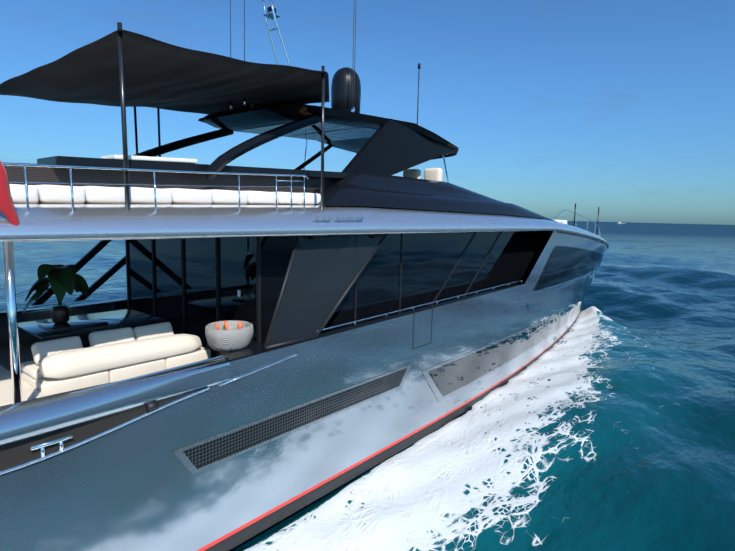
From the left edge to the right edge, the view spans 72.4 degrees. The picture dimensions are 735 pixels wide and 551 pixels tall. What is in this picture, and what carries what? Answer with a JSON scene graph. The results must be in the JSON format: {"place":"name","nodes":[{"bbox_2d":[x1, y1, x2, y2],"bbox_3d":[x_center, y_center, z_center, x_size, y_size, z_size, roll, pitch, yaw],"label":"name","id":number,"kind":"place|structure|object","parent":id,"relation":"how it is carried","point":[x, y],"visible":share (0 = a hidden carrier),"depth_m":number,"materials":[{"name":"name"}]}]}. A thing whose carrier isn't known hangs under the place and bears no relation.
{"place":"outdoors","nodes":[
{"label":"outdoors","id":0,"kind":"place"},
{"bbox_2d":[0,221,734,550],"bbox_3d":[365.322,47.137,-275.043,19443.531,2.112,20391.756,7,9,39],"label":"sea","id":1,"kind":"structure","parent":0,"point":[606,422],"depth_m":12.35,"materials":[{"name":"liquid"}]},
{"bbox_2d":[0,204,608,550],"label":"yacht hull","id":2,"kind":"object","parent":1,"relation":"on","point":[229,465],"visible":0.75,"depth_m":8.97,"materials":[{"name":"silver metal"}]},
{"bbox_2d":[0,160,19,225],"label":"ensign","id":3,"kind":"object","parent":2,"relation":"on","point":[8,210],"visible":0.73,"depth_m":5.49,"materials":[{"name":"red fabric"}]},
{"bbox_2d":[3,240,125,402],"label":"support pillars","id":4,"kind":"structure","parent":2,"relation":"on","point":[46,295],"depth_m":5.93,"materials":[{"name":"silver metal"}]},
{"bbox_2d":[18,309,163,347],"bbox_3d":[-5.407,1.282,9.863,1.500,0.890,2.200,7,9,39],"label":"cockpit table","id":5,"kind":"object","parent":2,"relation":"on","point":[82,327],"visible":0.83,"depth_m":9.52,"materials":[{"name":"grey glass"}]},
{"bbox_2d":[51,306,69,323],"bbox_3d":[-5.706,0.732,9.341,0.300,0.310,0.300,7,9,39],"label":"plant pot","id":6,"kind":"object","parent":5,"relation":"on","point":[61,315],"visible":0.98,"depth_m":9.24,"materials":[{"name":"black ceramic"}]},
{"bbox_2d":[23,264,88,312],"bbox_3d":[-5.707,0.208,9.263,1.110,0.872,0.925,1,7,-2],"label":"plant","id":7,"kind":"object","parent":6,"relation":"on","point":[61,279],"visible":0.9,"depth_m":9.02,"materials":[{"name":"green plant"}]},
{"bbox_2d":[0,322,263,405],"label":"cockpit sofa","id":8,"kind":"object","parent":2,"relation":"on","point":[61,365],"visible":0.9,"depth_m":7.67,"materials":[{"name":"beige fabric"}]},
{"bbox_2d":[205,320,253,351],"bbox_3d":[-2.404,1.036,8.762,0.820,0.438,0.820,7,9,39],"label":"bowl","id":9,"kind":"object","parent":8,"relation":"on","point":[229,336],"visible":1,"depth_m":8.48,"materials":[{"name":"white"}]},
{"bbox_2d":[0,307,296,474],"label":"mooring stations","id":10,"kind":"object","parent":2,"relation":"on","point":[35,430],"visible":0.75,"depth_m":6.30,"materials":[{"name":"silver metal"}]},
{"bbox_2d":[2,162,308,211],"bbox_3d":[-6.360,-1.317,7.696,6.234,0.922,9.058,7,9,39],"label":"railing","id":11,"kind":"object","parent":2,"relation":"on","point":[26,182],"visible":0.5,"depth_m":6.92,"materials":[{"name":"silver metal"}]},
{"bbox_2d":[9,184,320,204],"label":"fly cushions","id":12,"kind":"object","parent":2,"relation":"on","point":[49,194],"visible":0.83,"depth_m":7.41,"materials":[{"name":"white fabric"}]},
{"bbox_2d":[4,155,352,204],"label":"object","id":13,"kind":"object","parent":2,"relation":"on","point":[102,177],"visible":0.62,"depth_m":8.13,"materials":[{"name":"black"}]},
{"bbox_2d":[132,102,458,182],"bbox_3d":[-1.083,-3.264,13.797,4.797,2.087,10.563,7,9,39],"label":"hardtop","id":14,"kind":"object","parent":13,"relation":"on","point":[382,145],"visible":0.9,"depth_m":12.44,"materials":[{"name":"black dark painted fiberglass"}]},
{"bbox_2d":[262,0,289,65],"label":"mast","id":15,"kind":"object","parent":14,"relation":"on","point":[271,12],"visible":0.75,"depth_m":11.96,"materials":[{"name":"silver metal"}]},
{"bbox_2d":[230,0,420,169],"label":"antennas","id":16,"kind":"object","parent":14,"relation":"on","point":[353,102],"visible":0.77,"depth_m":13.25,"materials":[{"name":"black"}]},
{"bbox_2d":[331,67,360,112],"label":"radar dome","id":17,"kind":"structure","parent":14,"relation":"on","point":[341,91],"depth_m":13.76,"materials":[{"name":"black plastic"}]},
{"bbox_2d":[117,22,324,209],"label":"canopy poles","id":18,"kind":"object","parent":2,"relation":"on","point":[123,112],"visible":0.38,"depth_m":6.72,"materials":[{"name":"metal"}]},
{"bbox_2d":[0,29,329,114],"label":"canopy","id":19,"kind":"object","parent":18,"relation":"on","point":[159,74],"visible":0.98,"depth_m":9.01,"materials":[{"name":"black fabric"}]},
{"bbox_2d":[0,280,521,393],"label":"bulwark rails","id":20,"kind":"object","parent":2,"relation":"on","point":[150,374],"visible":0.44,"depth_m":7.92,"materials":[{"name":"silver metal"}]},
{"bbox_2d":[125,232,501,341],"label":"window frames","id":21,"kind":"structure","parent":2,"relation":"on","point":[258,271],"depth_m":10.83,"materials":[{"name":"black metal"}]},
{"bbox_2d":[263,234,387,349],"bbox_3d":[-0.676,0.128,9.881,0.385,1.980,3.680,7,9,39],"label":"wall panel","id":22,"kind":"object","parent":2,"relation":"attached to","point":[323,273],"depth_m":9.46,"materials":[{"name":"black metal"}]},
{"bbox_2d":[128,231,535,347],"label":"windows","id":23,"kind":"structure","parent":2,"relation":"on","point":[429,261],"depth_m":11.66,"materials":[{"name":"black glass"}]},
{"bbox_2d":[315,217,362,219],"bbox_3d":[-0.518,-1.080,9.544,0.020,0.071,1.330,7,9,39],"label":"name lettering","id":24,"kind":"object","parent":2,"relation":"attached to","point":[341,218],"visible":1,"depth_m":9.55,"materials":[{"name":"silver metal"}]},
{"bbox_2d":[403,168,442,180],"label":"helm seats","id":25,"kind":"object","parent":2,"relation":"on","point":[435,174],"visible":0.29,"depth_m":14.53,"materials":[{"name":"beige fabric"}]},
{"bbox_2d":[312,172,554,220],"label":"superstructure roof","id":26,"kind":"structure","parent":2,"relation":"on","point":[369,189],"depth_m":12.39,"materials":[{"name":"black"}]},
{"bbox_2d":[552,203,600,235],"bbox_3d":[10.162,-2.483,27.529,5.732,2.820,16.519,7,9,39],"label":"bow railing","id":27,"kind":"object","parent":2,"relation":"on","point":[565,221],"visible":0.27,"depth_m":24.28,"materials":[{"name":"silver metal"}]},
{"bbox_2d":[0,0,734,224],"label":"sky","id":28,"kind":"structure","parent":0,"point":[625,109],"materials":[{"name":"blue"}]}
]}

